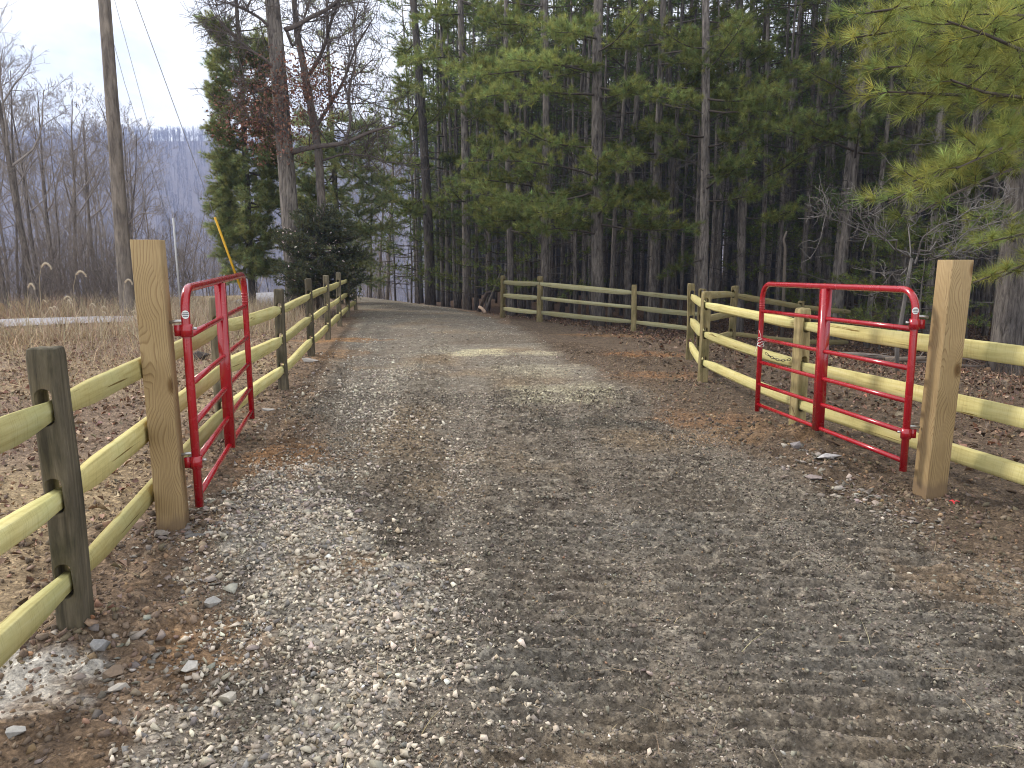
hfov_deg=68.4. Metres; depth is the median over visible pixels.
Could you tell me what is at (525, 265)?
pine tree
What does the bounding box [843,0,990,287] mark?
pine tree
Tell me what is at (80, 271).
foxtail grass
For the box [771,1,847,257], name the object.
pine tree
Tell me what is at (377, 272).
bare tree
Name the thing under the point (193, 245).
bare tree
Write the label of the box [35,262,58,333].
foxtail grass
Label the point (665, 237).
pine tree
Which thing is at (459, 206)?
pine tree
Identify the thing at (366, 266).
bare tree
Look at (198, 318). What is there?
dry grass
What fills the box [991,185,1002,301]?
pine tree
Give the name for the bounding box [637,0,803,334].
pine tree
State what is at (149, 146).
bare tree
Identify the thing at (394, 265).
pine sapling
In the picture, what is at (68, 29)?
sky
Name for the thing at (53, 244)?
bare tree
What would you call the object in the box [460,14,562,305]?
pine tree
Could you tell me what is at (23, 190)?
bare tree
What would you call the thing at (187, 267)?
brush shrub
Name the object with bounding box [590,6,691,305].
pine tree
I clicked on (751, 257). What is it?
pine tree
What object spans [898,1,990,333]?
pine tree
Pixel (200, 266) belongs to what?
bare tree
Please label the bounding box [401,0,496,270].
pine tree
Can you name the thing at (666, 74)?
pine tree
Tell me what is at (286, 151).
oak tree
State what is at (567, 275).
pine tree
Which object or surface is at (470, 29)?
pine tree
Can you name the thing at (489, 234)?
pine tree
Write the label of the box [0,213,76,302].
brush shrub
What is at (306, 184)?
pine tree
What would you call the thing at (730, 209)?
pine tree
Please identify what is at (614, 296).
pine tree
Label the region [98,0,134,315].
utility pole
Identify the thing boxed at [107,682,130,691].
rock
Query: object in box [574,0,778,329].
pine tree
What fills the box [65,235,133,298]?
brush shrub
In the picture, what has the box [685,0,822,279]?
pine tree
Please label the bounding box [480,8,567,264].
pine tree
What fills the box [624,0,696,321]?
pine tree
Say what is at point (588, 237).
pine tree
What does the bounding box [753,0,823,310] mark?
pine tree
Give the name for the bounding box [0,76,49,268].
bare tree
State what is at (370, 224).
bare tree
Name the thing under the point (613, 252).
pine tree
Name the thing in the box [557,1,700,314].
pine tree
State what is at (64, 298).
foxtail grass
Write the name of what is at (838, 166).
pine tree
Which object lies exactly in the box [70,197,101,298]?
bare tree
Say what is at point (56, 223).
bare tree
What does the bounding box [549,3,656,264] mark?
pine tree
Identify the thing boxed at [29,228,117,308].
brush shrub
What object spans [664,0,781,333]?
pine tree
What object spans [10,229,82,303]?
brush shrub
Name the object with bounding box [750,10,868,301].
pine tree
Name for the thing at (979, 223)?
pine tree
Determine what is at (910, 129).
pine tree
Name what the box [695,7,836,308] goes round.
pine tree
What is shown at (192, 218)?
bare tree
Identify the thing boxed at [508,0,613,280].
pine tree
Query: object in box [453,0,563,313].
pine tree
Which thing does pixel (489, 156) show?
pine tree
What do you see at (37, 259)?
brush shrub
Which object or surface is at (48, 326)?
foxtail grass
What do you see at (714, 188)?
pine tree
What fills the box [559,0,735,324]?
pine tree
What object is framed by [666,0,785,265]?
pine tree
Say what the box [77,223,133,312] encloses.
brush shrub
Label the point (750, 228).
pine sapling
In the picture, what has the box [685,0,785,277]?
pine tree
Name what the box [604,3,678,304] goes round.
pine tree
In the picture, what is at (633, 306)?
split rail fence
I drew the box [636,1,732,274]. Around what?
pine tree
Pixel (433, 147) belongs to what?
pine woods
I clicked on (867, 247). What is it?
pine tree
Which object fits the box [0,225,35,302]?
brush shrub
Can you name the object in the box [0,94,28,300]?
bare tree
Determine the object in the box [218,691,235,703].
rock
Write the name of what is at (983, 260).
pine tree
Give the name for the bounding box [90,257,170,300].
brush shrub
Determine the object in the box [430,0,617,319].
pine tree
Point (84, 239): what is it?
brush shrub
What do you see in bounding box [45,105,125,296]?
bare tree
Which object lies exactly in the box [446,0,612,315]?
pine tree
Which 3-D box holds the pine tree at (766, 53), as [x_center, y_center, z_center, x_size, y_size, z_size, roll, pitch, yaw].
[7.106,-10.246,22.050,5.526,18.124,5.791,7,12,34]
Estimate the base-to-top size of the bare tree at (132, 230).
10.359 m
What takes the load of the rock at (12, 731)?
on the ground at (562, 338)
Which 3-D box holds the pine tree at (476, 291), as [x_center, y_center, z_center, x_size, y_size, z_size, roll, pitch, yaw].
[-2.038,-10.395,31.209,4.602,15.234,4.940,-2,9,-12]
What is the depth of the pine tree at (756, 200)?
38.59 m
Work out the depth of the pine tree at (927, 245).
32.52 m
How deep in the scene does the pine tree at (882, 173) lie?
19.02 m
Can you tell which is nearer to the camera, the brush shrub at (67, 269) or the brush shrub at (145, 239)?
the brush shrub at (145, 239)
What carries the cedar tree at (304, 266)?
on the ground at (562, 338)
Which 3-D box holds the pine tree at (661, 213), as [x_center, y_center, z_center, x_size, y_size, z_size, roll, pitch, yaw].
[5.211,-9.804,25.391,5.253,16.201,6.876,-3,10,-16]
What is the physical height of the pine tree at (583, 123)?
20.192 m
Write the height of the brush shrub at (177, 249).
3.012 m
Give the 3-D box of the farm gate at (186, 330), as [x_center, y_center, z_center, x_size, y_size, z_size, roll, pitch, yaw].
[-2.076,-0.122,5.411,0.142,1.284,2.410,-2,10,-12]
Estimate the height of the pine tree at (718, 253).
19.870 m
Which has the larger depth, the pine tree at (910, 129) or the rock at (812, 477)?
the pine tree at (910, 129)
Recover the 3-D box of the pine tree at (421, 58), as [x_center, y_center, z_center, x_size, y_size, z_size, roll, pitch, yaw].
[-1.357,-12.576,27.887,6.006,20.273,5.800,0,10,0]
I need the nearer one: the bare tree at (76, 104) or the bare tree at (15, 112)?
the bare tree at (15, 112)
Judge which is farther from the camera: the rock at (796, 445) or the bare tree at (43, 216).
the bare tree at (43, 216)
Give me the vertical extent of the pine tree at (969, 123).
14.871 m
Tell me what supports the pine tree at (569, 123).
on the ground at (562, 338)
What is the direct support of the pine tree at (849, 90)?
on the ground at (562, 338)
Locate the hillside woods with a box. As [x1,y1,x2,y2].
[0,121,479,302]
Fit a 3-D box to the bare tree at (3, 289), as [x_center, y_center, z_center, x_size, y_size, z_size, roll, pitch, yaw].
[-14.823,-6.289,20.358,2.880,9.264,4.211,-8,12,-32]
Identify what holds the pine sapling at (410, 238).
on the ground at (562, 338)
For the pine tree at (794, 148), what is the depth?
31.73 m
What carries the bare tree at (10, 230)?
on the ground at (562, 338)
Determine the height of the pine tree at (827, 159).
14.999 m
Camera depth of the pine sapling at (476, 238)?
28.47 m
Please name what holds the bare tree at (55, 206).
on the ground at (562, 338)
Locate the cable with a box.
[114,45,187,282]
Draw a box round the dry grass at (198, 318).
[0,286,1023,767]
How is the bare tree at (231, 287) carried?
on the ground at (562, 338)
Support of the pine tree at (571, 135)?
on the ground at (562, 338)
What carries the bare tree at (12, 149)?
on the ground at (562, 338)
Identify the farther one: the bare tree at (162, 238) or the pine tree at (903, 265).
the bare tree at (162, 238)
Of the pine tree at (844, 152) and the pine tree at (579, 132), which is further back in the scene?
the pine tree at (844, 152)
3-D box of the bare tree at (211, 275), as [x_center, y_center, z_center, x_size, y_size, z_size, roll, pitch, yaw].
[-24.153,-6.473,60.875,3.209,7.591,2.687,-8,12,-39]
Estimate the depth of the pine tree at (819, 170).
32.58 m
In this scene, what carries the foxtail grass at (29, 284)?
on the ground at (562, 338)
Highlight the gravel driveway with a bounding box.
[144,296,1023,767]
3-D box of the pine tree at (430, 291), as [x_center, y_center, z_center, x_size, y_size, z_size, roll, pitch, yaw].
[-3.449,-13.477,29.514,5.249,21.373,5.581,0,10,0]
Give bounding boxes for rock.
[5,725,25,738]
[89,639,110,650]
[102,664,124,678]
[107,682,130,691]
[133,518,146,528]
[154,530,167,537]
[181,660,197,671]
[185,533,204,537]
[193,351,208,359]
[204,596,221,607]
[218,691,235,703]
[262,408,274,410]
[302,358,319,361]
[790,441,800,448]
[805,474,821,479]
[817,453,841,458]
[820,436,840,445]
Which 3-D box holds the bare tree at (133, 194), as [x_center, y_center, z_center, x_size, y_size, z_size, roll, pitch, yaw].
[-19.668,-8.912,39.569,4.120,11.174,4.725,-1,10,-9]
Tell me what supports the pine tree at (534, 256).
on the ground at (562, 338)
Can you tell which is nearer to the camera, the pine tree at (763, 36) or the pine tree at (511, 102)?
the pine tree at (763, 36)
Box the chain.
[765,352,790,361]
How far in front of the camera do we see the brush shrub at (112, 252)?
31.08 m
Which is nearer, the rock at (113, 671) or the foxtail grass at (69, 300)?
the rock at (113, 671)
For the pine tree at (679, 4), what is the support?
on the ground at (562, 338)
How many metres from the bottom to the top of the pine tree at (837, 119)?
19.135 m
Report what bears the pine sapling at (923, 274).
on the ground at (562, 338)
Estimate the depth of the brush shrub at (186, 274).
33.39 m
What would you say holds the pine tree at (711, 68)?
on the ground at (562, 338)
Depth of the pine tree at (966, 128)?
21.38 m
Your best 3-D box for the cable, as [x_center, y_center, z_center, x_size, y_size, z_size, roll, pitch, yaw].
[-10.563,-6.030,22.311,0.062,6.861,6.076,-2,10,-9]
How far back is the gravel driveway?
3.59 m
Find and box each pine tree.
[252,0,426,303]
[357,0,458,302]
[357,13,460,303]
[375,0,470,305]
[376,0,503,307]
[382,0,516,306]
[385,0,512,308]
[394,0,473,270]
[396,0,554,309]
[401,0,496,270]
[406,0,511,306]
[408,0,515,309]
[425,0,513,306]
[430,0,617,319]
[431,0,538,308]
[431,0,542,311]
[438,0,707,326]
[443,4,566,306]
[444,20,523,280]
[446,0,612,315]
[449,1,575,265]
[451,0,512,278]
[452,0,527,294]
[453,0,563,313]
[458,0,584,316]
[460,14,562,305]
[470,48,530,302]
[473,0,623,318]
[474,0,605,278]
[475,17,567,301]
[479,0,612,266]
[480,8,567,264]
[480,12,541,249]
[483,11,561,308]
[488,3,538,314]
[494,0,608,309]
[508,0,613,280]
[508,0,667,321]
[511,0,579,302]
[511,0,624,306]
[513,1,649,305]
[517,1,603,264]
[524,50,631,299]
[525,0,633,279]
[526,13,649,282]
[530,2,623,312]
[536,0,679,270]
[537,0,685,277]
[539,0,591,318]
[539,8,612,275]
[549,0,700,325]
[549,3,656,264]
[552,4,711,311]
[554,0,639,314]
[556,1,658,295]
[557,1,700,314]
[557,4,618,314]
[558,28,683,302]
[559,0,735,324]
[563,2,636,303]
[565,0,696,305]
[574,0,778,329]
[578,35,637,302]
[582,0,782,322]
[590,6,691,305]
[590,14,663,304]
[603,0,692,281]
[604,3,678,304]
[607,8,714,305]
[609,2,713,304]
[610,55,684,284]
[613,2,761,324]
[617,0,772,317]
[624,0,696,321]
[624,0,716,279]
[632,0,690,320]
[632,50,714,271]
[633,7,689,272]
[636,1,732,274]
[636,7,738,295]
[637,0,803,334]
[638,0,701,329]
[645,0,793,330]
[647,1,761,252]
[648,0,736,249]
[649,0,760,290]
[650,1,838,269]
[654,0,743,294]
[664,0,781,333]
[665,0,792,313]
[666,0,760,279]
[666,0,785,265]
[674,0,771,304]
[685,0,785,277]
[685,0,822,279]
[686,0,753,321]
[689,0,837,332]
[690,2,809,267]
[691,1,777,304]
[694,0,744,313]
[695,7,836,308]
[700,0,776,285]
[710,0,892,265]
[710,15,790,302]
[711,0,826,308]
[714,0,894,331]
[723,0,800,330]
[725,3,827,306]
[730,37,798,295]
[732,0,901,276]
[732,22,802,302]
[733,0,859,325]
[737,0,844,309]
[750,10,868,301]
[751,0,854,254]
[752,0,902,272]
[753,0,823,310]
[756,0,860,310]
[761,0,955,345]
[763,0,850,321]
[765,0,861,300]
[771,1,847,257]
[773,23,853,279]
[774,1,862,301]
[775,10,847,264]
[776,7,1003,331]
[779,1,892,244]
[781,0,867,299]
[781,2,873,302]
[782,0,890,283]
[787,0,849,304]
[787,22,912,319]
[791,47,900,250]
[793,0,969,347]
[794,0,891,338]
[794,3,906,269]
[797,0,863,282]
[798,1,918,305]
[798,30,884,302]
[801,2,864,279]
[804,0,909,309]
[805,0,907,304]
[809,0,1023,291]
[813,49,895,251]
[818,11,903,309]
[824,11,994,322]
[825,0,1010,330]
[838,4,950,312]
[840,0,918,319]
[840,31,930,302]
[841,2,917,317]
[841,4,930,301]
[842,0,903,278]
[842,0,951,274]
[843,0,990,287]
[843,3,1001,247]
[847,0,986,266]
[856,27,955,330]
[862,26,937,323]
[863,1,945,304]
[863,2,1011,276]
[872,70,1023,375]
[877,112,984,247]
[878,0,1018,259]
[880,45,1011,259]
[883,25,924,262]
[884,28,935,324]
[888,77,989,261]
[890,11,1005,338]
[890,41,945,311]
[895,44,949,310]
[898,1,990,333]
[902,86,1004,265]
[920,30,969,244]
[923,44,1015,258]
[923,103,1008,315]
[930,111,1001,223]
[948,75,1002,320]
[950,99,1002,204]
[951,68,1005,338]
[953,71,1005,335]
[959,0,1000,307]
[967,105,1012,328]
[972,84,999,311]
[972,108,1003,254]
[979,67,999,306]
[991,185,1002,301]
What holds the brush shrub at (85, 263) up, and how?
on the ground at (562, 338)
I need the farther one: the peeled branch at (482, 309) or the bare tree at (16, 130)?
the bare tree at (16, 130)
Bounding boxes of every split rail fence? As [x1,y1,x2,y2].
[0,270,357,667]
[500,275,696,331]
[685,283,1023,484]
[696,286,850,358]
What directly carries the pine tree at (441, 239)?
on the ground at (562, 338)
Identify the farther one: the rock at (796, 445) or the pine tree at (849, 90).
the pine tree at (849, 90)
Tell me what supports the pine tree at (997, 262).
on the ground at (562, 338)
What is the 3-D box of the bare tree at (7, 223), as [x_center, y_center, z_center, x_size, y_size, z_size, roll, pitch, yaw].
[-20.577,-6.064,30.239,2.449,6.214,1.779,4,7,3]
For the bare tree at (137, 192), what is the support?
on the ground at (562, 338)
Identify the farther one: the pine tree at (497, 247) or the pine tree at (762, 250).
the pine tree at (497, 247)
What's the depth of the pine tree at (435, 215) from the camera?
32.45 m
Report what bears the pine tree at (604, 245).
on the ground at (562, 338)
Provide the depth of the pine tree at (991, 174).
28.24 m
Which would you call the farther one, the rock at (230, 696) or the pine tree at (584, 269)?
the pine tree at (584, 269)
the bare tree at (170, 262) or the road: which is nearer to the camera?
the road
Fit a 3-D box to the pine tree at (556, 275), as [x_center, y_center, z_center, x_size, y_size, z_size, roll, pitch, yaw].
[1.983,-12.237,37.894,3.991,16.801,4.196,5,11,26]
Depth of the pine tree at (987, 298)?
22.59 m
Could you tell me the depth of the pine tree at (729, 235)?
28.00 m
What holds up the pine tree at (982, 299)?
on the ground at (562, 338)
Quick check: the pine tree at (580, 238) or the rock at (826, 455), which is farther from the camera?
the pine tree at (580, 238)
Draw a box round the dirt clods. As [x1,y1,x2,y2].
[0,348,1023,767]
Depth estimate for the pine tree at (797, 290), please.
35.97 m
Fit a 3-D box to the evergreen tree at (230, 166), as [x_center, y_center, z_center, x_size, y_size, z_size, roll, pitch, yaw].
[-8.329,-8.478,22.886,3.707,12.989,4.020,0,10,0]
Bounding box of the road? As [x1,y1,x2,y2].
[0,292,284,326]
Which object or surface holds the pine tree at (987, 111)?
on the ground at (562, 338)
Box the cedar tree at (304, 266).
[267,201,374,317]
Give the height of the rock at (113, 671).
0.051 m
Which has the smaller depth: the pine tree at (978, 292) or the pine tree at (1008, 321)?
the pine tree at (1008, 321)
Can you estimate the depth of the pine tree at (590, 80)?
30.61 m
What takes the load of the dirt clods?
on the ground at (562, 338)
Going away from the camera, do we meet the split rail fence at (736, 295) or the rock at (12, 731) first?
the rock at (12, 731)
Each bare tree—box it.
[0,0,74,311]
[0,26,24,312]
[0,56,68,299]
[0,61,36,202]
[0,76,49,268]
[0,80,90,299]
[0,90,70,299]
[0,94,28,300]
[0,98,98,299]
[0,101,85,297]
[0,114,61,299]
[0,125,56,297]
[0,140,37,296]
[0,146,31,205]
[0,158,35,258]
[0,177,27,293]
[1,158,60,296]
[15,118,89,295]
[18,75,124,297]
[20,149,78,299]
[25,188,86,294]
[28,102,150,299]
[30,165,112,295]
[31,225,63,285]
[32,106,110,297]
[35,212,66,281]
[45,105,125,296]
[48,138,155,283]
[52,181,112,287]
[52,183,86,297]
[53,202,93,298]
[64,109,170,239]
[66,185,112,273]
[69,126,115,295]
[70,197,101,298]
[79,83,170,239]
[83,107,177,227]
[91,117,171,272]
[91,137,165,272]
[101,134,172,247]
[124,144,168,239]
[135,206,192,295]
[146,224,181,267]
[167,211,205,288]
[169,182,215,294]
[173,242,201,295]
[178,212,226,295]
[191,251,211,296]
[194,258,220,294]
[196,246,247,295]
[199,241,219,294]
[208,247,219,278]
[331,101,412,298]
[340,63,419,299]
[345,192,399,297]
[345,201,378,297]
[353,153,387,297]
[362,214,408,298]
[363,216,402,298]
[363,233,390,298]
[364,236,394,298]
[372,238,403,299]
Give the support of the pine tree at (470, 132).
on the ground at (562, 338)
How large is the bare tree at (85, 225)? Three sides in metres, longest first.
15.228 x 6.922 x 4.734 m
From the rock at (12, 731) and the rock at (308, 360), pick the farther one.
the rock at (308, 360)
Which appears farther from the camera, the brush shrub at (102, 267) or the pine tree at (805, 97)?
the pine tree at (805, 97)
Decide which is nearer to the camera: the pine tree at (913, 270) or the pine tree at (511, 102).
the pine tree at (913, 270)
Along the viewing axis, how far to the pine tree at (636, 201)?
39.33 m
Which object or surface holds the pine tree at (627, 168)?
on the ground at (562, 338)
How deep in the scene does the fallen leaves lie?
10.59 m
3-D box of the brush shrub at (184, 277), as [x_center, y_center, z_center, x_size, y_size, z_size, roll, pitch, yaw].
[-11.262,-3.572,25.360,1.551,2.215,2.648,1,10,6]
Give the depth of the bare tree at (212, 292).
63.98 m
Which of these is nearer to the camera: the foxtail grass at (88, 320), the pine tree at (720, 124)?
the foxtail grass at (88, 320)
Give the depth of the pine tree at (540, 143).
33.63 m
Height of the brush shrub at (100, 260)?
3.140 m
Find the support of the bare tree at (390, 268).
on the ground at (562, 338)
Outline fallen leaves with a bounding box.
[0,270,1023,609]
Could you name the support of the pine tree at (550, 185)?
on the ground at (562, 338)
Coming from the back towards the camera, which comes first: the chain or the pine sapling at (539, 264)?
the pine sapling at (539, 264)
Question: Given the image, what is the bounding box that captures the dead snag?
[780,231,787,346]
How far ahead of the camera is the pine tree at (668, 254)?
23.62 m
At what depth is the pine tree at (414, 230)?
35.00 m
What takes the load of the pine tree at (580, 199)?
on the ground at (562, 338)
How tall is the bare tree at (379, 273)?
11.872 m
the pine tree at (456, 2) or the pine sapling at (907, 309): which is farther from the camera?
the pine tree at (456, 2)
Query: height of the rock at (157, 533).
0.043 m
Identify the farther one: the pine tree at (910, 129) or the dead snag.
the pine tree at (910, 129)
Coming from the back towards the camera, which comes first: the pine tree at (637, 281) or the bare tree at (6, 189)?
the bare tree at (6, 189)
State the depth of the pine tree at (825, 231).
23.78 m
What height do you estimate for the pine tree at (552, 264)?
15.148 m
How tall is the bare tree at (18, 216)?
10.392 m
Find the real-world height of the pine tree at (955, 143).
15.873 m
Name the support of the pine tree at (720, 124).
on the ground at (562, 338)
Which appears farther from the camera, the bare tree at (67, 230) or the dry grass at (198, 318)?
the bare tree at (67, 230)
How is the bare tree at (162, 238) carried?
on the ground at (562, 338)
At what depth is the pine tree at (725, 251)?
31.57 m
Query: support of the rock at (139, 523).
on the ground at (562, 338)
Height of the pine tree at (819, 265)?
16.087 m
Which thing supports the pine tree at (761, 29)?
on the ground at (562, 338)
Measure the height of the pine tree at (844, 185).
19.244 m
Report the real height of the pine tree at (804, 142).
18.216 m
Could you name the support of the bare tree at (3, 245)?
on the ground at (562, 338)
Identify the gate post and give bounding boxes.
[130,240,189,530]
[912,260,973,499]
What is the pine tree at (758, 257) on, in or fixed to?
on the ground at (562, 338)
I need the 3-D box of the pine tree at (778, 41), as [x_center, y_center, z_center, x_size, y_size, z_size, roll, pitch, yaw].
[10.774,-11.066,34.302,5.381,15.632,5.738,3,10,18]
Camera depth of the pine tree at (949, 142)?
33.05 m
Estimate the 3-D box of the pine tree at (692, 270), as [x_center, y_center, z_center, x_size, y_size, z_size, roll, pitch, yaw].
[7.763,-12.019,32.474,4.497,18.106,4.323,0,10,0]
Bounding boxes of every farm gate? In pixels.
[169,272,254,507]
[755,282,928,471]
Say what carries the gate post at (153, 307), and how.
on the ground at (562, 338)
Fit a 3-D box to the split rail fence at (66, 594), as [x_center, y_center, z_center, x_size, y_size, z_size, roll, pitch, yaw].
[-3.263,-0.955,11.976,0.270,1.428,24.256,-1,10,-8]
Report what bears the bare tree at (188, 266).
on the ground at (562, 338)
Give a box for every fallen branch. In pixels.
[477,290,499,311]
[841,352,985,366]
[884,356,985,367]
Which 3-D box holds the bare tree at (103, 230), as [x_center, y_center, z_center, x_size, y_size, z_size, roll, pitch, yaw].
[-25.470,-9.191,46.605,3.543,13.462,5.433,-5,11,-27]
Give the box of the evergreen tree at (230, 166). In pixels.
[192,0,299,305]
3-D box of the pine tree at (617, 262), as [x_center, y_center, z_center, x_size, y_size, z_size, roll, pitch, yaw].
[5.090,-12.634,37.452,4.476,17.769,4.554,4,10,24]
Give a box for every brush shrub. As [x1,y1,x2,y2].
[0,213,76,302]
[0,217,75,313]
[0,217,133,305]
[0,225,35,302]
[1,231,20,298]
[2,211,131,299]
[2,221,78,297]
[3,225,105,297]
[4,210,114,299]
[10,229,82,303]
[12,239,79,299]
[12,247,113,311]
[13,242,88,301]
[17,212,112,298]
[19,234,117,308]
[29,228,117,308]
[37,227,116,295]
[40,242,115,296]
[41,234,167,297]
[44,230,188,302]
[54,200,222,299]
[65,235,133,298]
[65,250,116,304]
[73,226,173,296]
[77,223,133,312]
[83,236,114,291]
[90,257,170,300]
[93,230,215,302]
[109,225,207,291]
[167,246,205,299]
[167,251,224,296]
[170,237,213,292]
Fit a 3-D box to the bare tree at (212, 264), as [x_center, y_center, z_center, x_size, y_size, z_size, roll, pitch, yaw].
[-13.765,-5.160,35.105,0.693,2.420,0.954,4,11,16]
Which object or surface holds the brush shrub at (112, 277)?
on the ground at (562, 338)
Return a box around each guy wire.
[114,0,180,306]
[135,0,240,290]
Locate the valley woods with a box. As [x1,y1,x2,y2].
[0,178,484,302]
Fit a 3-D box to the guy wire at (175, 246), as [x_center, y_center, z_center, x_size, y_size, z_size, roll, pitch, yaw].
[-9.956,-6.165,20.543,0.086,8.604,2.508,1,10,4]
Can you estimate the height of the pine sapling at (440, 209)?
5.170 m
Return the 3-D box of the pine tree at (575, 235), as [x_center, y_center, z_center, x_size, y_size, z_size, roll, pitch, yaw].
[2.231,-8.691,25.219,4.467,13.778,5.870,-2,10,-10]
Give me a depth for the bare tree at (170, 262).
56.52 m
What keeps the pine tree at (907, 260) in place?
on the ground at (562, 338)
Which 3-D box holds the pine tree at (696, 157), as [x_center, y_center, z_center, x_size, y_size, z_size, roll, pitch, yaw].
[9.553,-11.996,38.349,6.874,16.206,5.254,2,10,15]
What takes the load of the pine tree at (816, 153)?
on the ground at (562, 338)
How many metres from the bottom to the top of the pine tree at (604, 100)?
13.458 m
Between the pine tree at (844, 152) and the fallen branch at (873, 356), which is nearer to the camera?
the fallen branch at (873, 356)
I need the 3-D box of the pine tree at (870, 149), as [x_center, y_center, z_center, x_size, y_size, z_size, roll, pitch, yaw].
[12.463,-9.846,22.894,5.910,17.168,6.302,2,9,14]
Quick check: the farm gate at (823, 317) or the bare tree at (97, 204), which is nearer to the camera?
the farm gate at (823, 317)
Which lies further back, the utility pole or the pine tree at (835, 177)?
the pine tree at (835, 177)
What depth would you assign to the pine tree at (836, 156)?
37.74 m
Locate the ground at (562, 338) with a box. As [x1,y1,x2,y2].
[0,136,1023,767]
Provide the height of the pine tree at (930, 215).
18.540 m
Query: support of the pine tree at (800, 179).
on the ground at (562, 338)
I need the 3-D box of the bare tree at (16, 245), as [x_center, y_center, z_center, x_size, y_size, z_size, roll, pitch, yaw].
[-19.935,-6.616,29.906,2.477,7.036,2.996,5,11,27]
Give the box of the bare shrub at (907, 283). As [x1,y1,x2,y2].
[798,153,1023,372]
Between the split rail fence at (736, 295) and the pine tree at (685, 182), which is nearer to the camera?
the split rail fence at (736, 295)
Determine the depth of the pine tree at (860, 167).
28.64 m
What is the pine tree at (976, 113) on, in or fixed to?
on the ground at (562, 338)
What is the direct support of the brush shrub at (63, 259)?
on the ground at (562, 338)
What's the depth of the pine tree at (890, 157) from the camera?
35.41 m
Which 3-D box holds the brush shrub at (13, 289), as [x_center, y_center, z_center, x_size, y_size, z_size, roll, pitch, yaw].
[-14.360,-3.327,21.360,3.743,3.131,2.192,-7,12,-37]
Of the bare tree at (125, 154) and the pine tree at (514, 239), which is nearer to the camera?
the pine tree at (514, 239)
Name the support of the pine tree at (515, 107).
on the ground at (562, 338)
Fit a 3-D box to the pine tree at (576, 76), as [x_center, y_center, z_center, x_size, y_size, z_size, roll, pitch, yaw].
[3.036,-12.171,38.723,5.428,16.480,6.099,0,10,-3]
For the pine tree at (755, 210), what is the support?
on the ground at (562, 338)
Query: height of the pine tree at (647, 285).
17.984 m
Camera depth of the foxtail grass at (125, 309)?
13.97 m
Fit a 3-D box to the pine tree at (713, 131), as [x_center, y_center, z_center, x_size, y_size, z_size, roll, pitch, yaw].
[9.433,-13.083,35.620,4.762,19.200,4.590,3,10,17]
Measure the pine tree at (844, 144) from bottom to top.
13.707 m
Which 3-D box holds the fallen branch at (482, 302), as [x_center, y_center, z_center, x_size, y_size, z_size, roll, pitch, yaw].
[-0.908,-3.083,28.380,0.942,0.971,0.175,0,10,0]
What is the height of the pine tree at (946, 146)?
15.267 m
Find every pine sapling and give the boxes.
[346,174,452,300]
[351,183,471,302]
[407,197,505,305]
[422,197,537,312]
[470,189,616,303]
[716,213,819,324]
[777,214,920,324]
[812,216,945,349]
[832,214,995,348]
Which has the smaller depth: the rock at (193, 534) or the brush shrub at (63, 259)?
the rock at (193, 534)
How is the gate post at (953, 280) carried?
on the ground at (562, 338)
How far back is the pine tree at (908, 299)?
22.09 m
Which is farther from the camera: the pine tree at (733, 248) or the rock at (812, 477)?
the pine tree at (733, 248)
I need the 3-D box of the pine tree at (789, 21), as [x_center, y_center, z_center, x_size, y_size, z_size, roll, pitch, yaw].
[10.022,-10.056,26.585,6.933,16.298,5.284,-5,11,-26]
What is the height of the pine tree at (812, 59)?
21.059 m
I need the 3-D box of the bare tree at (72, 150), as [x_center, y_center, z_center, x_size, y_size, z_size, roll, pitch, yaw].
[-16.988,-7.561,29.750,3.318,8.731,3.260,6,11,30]
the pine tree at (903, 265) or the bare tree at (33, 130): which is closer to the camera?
the pine tree at (903, 265)
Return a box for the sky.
[0,0,1016,140]
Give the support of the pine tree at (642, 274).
on the ground at (562, 338)
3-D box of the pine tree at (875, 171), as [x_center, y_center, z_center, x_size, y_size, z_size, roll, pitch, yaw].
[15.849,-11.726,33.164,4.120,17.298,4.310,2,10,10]
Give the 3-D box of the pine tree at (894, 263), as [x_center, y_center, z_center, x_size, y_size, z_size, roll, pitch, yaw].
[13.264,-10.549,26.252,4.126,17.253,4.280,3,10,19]
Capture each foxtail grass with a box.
[27,283,40,343]
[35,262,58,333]
[43,307,60,343]
[58,295,71,347]
[66,299,74,351]
[72,270,86,348]
[85,303,97,351]
[123,279,135,345]
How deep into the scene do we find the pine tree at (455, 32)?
34.92 m
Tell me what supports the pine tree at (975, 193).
on the ground at (562, 338)
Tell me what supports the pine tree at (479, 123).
on the ground at (562, 338)
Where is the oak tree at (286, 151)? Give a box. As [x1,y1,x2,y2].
[179,0,434,315]
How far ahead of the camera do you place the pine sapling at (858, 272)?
21.74 m
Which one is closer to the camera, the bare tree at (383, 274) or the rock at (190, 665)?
the rock at (190, 665)
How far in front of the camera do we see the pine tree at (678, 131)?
37.79 m
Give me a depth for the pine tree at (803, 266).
22.60 m
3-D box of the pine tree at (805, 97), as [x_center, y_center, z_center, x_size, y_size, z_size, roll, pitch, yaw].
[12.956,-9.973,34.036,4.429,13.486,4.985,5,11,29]
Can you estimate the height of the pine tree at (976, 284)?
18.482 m
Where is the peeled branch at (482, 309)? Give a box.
[478,306,486,312]
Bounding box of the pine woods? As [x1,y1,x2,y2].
[358,0,1019,302]

